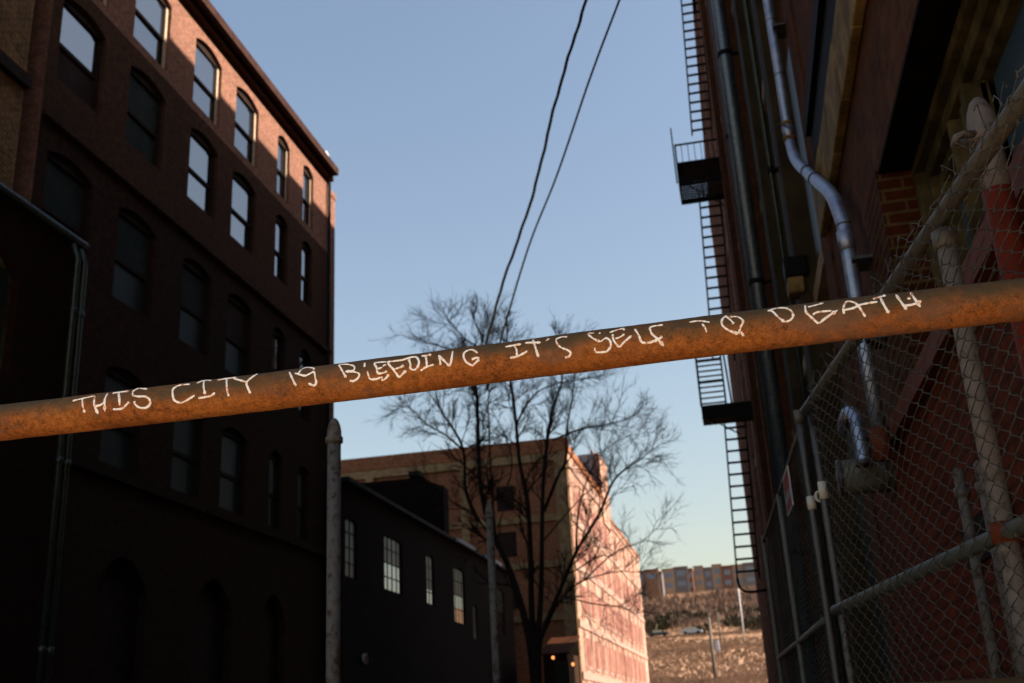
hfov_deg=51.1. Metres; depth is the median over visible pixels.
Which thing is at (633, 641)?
window
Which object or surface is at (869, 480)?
meter drum
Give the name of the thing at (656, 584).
apartment building
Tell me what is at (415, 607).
workshop building
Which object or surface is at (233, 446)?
window
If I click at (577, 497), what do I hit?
window
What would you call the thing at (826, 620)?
chain link fence
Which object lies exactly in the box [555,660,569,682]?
door
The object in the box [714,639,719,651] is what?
roadside cabinet
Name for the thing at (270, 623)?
door panel
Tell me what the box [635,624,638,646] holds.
window
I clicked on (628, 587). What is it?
window
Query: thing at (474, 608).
window
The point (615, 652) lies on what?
window
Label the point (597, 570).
window
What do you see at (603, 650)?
window
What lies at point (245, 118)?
window
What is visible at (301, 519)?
window
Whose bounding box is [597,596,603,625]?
window
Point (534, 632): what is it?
bare tree
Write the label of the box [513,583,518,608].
window
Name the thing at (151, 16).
window
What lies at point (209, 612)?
door panel
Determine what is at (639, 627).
window
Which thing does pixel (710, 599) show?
hillside thicket
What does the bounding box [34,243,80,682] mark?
drain pipe
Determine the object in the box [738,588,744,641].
utility pole
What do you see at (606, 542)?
window
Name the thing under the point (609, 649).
window
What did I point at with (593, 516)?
window
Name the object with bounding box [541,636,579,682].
entrance porch
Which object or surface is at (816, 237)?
window
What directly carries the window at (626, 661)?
in the brick warehouse
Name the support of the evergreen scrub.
on the ground
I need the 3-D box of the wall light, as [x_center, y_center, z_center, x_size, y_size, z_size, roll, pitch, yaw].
[3.143,-0.703,11.843,0.250,0.430,0.280,-7,-20,11]
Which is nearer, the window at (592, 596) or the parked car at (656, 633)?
the window at (592, 596)
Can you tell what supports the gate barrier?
on the pavement
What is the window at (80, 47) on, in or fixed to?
in the factory building at (176, 169)
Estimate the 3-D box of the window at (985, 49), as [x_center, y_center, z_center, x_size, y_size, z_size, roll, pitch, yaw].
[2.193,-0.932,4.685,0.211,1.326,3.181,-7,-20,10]
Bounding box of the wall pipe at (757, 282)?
[711,0,820,682]
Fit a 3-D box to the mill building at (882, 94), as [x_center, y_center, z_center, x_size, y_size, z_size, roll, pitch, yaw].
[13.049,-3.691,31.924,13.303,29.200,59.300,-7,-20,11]
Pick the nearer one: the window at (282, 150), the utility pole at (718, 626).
the window at (282, 150)
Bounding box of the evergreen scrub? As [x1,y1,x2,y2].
[643,605,760,634]
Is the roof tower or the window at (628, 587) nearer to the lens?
the roof tower
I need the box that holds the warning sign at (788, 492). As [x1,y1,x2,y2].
[783,465,793,516]
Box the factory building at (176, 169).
[13,0,338,682]
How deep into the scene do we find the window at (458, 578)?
48.93 m
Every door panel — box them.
[88,559,138,682]
[191,581,224,682]
[260,597,278,682]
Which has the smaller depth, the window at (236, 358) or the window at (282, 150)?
the window at (236, 358)
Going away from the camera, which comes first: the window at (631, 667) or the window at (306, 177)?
the window at (306, 177)
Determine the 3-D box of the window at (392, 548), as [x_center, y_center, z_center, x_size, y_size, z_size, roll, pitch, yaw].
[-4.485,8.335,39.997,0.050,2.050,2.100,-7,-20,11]
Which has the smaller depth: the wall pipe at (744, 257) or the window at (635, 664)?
the wall pipe at (744, 257)
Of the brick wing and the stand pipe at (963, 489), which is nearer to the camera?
the stand pipe at (963, 489)
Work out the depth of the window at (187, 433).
26.77 m
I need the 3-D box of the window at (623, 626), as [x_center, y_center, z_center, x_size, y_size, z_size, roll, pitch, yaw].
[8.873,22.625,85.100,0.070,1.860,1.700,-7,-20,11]
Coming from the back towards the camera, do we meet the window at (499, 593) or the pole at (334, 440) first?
the window at (499, 593)
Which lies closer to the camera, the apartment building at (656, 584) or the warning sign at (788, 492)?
the warning sign at (788, 492)
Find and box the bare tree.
[361,286,691,682]
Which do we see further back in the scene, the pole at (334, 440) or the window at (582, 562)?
the window at (582, 562)
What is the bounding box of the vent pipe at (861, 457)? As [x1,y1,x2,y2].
[838,406,872,467]
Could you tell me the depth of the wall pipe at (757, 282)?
16.01 m
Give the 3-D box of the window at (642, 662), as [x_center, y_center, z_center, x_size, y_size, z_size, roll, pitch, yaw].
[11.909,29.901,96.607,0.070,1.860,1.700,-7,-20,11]
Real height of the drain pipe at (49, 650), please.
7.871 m
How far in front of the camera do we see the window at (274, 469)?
31.61 m
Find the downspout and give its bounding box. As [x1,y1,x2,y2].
[763,0,893,461]
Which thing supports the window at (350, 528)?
in the workshop building at (415, 607)
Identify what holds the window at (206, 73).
in the factory building at (176, 169)
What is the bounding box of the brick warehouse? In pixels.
[341,437,648,682]
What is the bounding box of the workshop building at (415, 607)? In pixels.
[340,476,516,682]
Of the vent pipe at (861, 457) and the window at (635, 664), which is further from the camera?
the window at (635, 664)
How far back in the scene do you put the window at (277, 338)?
33.09 m
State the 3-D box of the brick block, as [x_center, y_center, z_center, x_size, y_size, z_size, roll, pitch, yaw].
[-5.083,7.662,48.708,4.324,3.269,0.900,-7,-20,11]
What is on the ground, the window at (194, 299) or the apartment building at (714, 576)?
the apartment building at (714, 576)
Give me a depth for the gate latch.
4.60 m
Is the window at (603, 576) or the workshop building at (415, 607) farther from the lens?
the window at (603, 576)
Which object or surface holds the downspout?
attached to the mill building at (882, 94)
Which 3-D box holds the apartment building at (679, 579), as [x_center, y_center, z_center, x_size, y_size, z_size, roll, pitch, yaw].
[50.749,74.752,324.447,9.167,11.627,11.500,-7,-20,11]
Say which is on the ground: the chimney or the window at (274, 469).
the chimney
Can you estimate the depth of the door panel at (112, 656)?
22.94 m
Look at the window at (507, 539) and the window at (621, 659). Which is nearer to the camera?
the window at (507, 539)
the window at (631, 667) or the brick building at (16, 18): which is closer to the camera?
the brick building at (16, 18)
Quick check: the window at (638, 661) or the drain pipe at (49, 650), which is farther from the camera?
the window at (638, 661)
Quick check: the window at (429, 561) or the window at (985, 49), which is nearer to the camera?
the window at (985, 49)
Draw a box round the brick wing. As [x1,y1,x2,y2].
[0,182,88,682]
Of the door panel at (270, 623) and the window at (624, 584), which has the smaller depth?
the door panel at (270, 623)
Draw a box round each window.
[0,257,11,374]
[42,152,89,274]
[56,0,102,111]
[64,352,73,447]
[99,367,140,474]
[112,208,152,317]
[125,67,161,167]
[133,0,168,67]
[170,419,201,498]
[179,259,208,354]
[187,129,214,217]
[193,39,218,124]
[219,428,244,515]
[225,294,248,375]
[231,172,252,252]
[234,88,255,165]
[268,452,279,529]
[272,328,282,371]
[275,215,284,282]
[277,136,286,200]
[297,467,306,540]
[299,349,307,420]
[301,242,309,305]
[302,166,310,226]
[345,518,355,579]
[384,536,400,594]
[426,555,433,605]
[453,567,464,624]
[473,605,476,639]
[496,486,514,511]
[497,589,504,634]
[499,531,516,557]
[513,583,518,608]
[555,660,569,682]
[576,493,581,522]
[579,538,585,568]
[582,585,588,617]
[586,637,592,669]
[587,548,592,574]
[590,591,596,622]
[591,512,595,536]
[594,554,598,579]
[594,641,600,671]
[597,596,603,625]
[598,520,602,544]
[601,560,605,584]
[601,644,607,673]
[604,527,608,551]
[604,601,609,629]
[607,566,611,590]
[608,647,613,675]
[610,607,615,632]
[613,573,617,596]
[614,650,619,676]
[616,610,620,634]
[618,577,622,600]
[619,652,624,678]
[621,614,625,638]
[623,582,626,603]
[625,655,629,679]
[626,617,630,641]
[628,587,631,608]
[630,657,633,680]
[631,621,634,643]
[634,659,638,681]
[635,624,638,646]
[638,661,642,682]
[639,627,642,648]
[642,662,645,682]
[786,41,820,263]
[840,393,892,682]
[912,0,1023,354]
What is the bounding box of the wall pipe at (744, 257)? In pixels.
[708,0,800,680]
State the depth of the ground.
206.59 m
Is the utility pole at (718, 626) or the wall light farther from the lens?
the utility pole at (718, 626)
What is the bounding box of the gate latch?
[806,481,828,509]
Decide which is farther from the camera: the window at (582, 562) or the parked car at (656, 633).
the parked car at (656, 633)
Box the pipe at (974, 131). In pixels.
[950,97,1023,379]
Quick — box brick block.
[362,471,449,543]
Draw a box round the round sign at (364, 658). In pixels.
[362,653,367,663]
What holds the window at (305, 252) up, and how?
in the factory building at (176, 169)
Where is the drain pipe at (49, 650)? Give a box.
[43,248,87,682]
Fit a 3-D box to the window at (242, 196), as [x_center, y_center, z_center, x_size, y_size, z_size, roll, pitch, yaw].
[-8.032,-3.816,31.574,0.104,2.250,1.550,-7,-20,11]
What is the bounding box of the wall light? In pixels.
[782,255,808,299]
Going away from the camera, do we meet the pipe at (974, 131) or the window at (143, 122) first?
the pipe at (974, 131)
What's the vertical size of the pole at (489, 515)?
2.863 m
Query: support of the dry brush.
on the ground
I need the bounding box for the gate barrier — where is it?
[0,278,1023,682]
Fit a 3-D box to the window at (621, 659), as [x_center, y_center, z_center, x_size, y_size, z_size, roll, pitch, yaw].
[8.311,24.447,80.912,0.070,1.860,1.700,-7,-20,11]
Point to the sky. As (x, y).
(433, 116)
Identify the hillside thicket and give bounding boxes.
[642,584,758,628]
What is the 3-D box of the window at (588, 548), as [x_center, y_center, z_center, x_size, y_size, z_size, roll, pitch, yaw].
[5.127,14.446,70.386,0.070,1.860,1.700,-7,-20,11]
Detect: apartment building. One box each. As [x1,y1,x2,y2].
[639,569,664,598]
[661,566,695,593]
[693,562,755,590]
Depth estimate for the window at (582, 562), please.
66.99 m
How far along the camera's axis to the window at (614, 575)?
82.88 m
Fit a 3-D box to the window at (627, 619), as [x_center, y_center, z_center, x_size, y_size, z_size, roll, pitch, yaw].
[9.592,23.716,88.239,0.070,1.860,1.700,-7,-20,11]
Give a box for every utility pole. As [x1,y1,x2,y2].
[707,617,716,679]
[717,612,720,640]
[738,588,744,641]
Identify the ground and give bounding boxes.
[642,588,765,678]
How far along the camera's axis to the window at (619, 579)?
86.00 m
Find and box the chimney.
[329,190,335,422]
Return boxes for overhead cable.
[471,0,587,388]
[499,0,619,342]
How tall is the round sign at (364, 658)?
0.340 m
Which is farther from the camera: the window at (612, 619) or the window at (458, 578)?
the window at (612, 619)
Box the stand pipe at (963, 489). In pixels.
[953,467,1004,677]
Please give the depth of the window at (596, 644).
68.27 m
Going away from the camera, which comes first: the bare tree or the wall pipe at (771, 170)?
the wall pipe at (771, 170)
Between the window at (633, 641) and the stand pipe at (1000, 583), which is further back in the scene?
the window at (633, 641)
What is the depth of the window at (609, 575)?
79.71 m
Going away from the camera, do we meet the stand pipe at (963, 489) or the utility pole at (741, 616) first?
the stand pipe at (963, 489)
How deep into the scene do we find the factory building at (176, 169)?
27.20 m
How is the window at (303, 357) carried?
in the factory building at (176, 169)
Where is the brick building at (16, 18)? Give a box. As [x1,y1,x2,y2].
[0,0,34,189]
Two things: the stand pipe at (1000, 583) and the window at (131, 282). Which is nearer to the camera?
the stand pipe at (1000, 583)
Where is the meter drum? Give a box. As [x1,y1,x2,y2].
[835,438,895,496]
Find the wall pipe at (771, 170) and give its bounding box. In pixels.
[743,0,847,682]
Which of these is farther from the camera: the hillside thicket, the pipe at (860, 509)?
the hillside thicket
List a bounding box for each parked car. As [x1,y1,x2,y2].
[648,630,668,636]
[681,627,702,633]
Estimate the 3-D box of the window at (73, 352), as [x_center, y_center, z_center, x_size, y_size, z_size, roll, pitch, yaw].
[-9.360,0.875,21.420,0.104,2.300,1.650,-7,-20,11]
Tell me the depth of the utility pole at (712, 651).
132.59 m
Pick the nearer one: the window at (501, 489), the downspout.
the downspout
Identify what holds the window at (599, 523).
in the brick warehouse
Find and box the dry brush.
[645,587,767,682]
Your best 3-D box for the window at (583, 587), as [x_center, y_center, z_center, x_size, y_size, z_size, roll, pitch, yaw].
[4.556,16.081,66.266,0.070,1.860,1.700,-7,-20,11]
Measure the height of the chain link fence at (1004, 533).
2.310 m
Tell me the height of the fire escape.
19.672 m
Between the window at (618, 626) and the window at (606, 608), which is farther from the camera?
the window at (618, 626)
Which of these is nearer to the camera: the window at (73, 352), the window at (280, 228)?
the window at (73, 352)
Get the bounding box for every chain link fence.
[761,409,842,682]
[800,66,1023,682]
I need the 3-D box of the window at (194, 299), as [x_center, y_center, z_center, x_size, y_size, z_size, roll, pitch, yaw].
[-8.361,-0.930,27.938,0.104,2.400,1.550,-7,-20,11]
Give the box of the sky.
[209,0,752,570]
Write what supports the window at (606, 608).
in the brick warehouse
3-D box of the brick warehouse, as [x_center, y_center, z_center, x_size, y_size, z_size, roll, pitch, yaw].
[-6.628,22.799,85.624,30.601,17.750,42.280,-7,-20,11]
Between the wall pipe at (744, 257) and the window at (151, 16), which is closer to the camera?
the wall pipe at (744, 257)
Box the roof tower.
[578,450,611,531]
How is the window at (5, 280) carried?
in the brick wing
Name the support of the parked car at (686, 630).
on the road
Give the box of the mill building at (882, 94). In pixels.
[692,0,1023,682]
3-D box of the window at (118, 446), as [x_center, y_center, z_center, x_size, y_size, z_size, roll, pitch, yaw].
[-8.788,1.742,23.913,0.104,2.300,1.650,-7,-20,11]
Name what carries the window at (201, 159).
in the factory building at (176, 169)
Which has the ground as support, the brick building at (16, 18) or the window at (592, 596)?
the brick building at (16, 18)
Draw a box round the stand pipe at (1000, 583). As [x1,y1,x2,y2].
[973,460,1021,676]
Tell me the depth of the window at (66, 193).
22.96 m
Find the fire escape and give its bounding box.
[670,0,767,592]

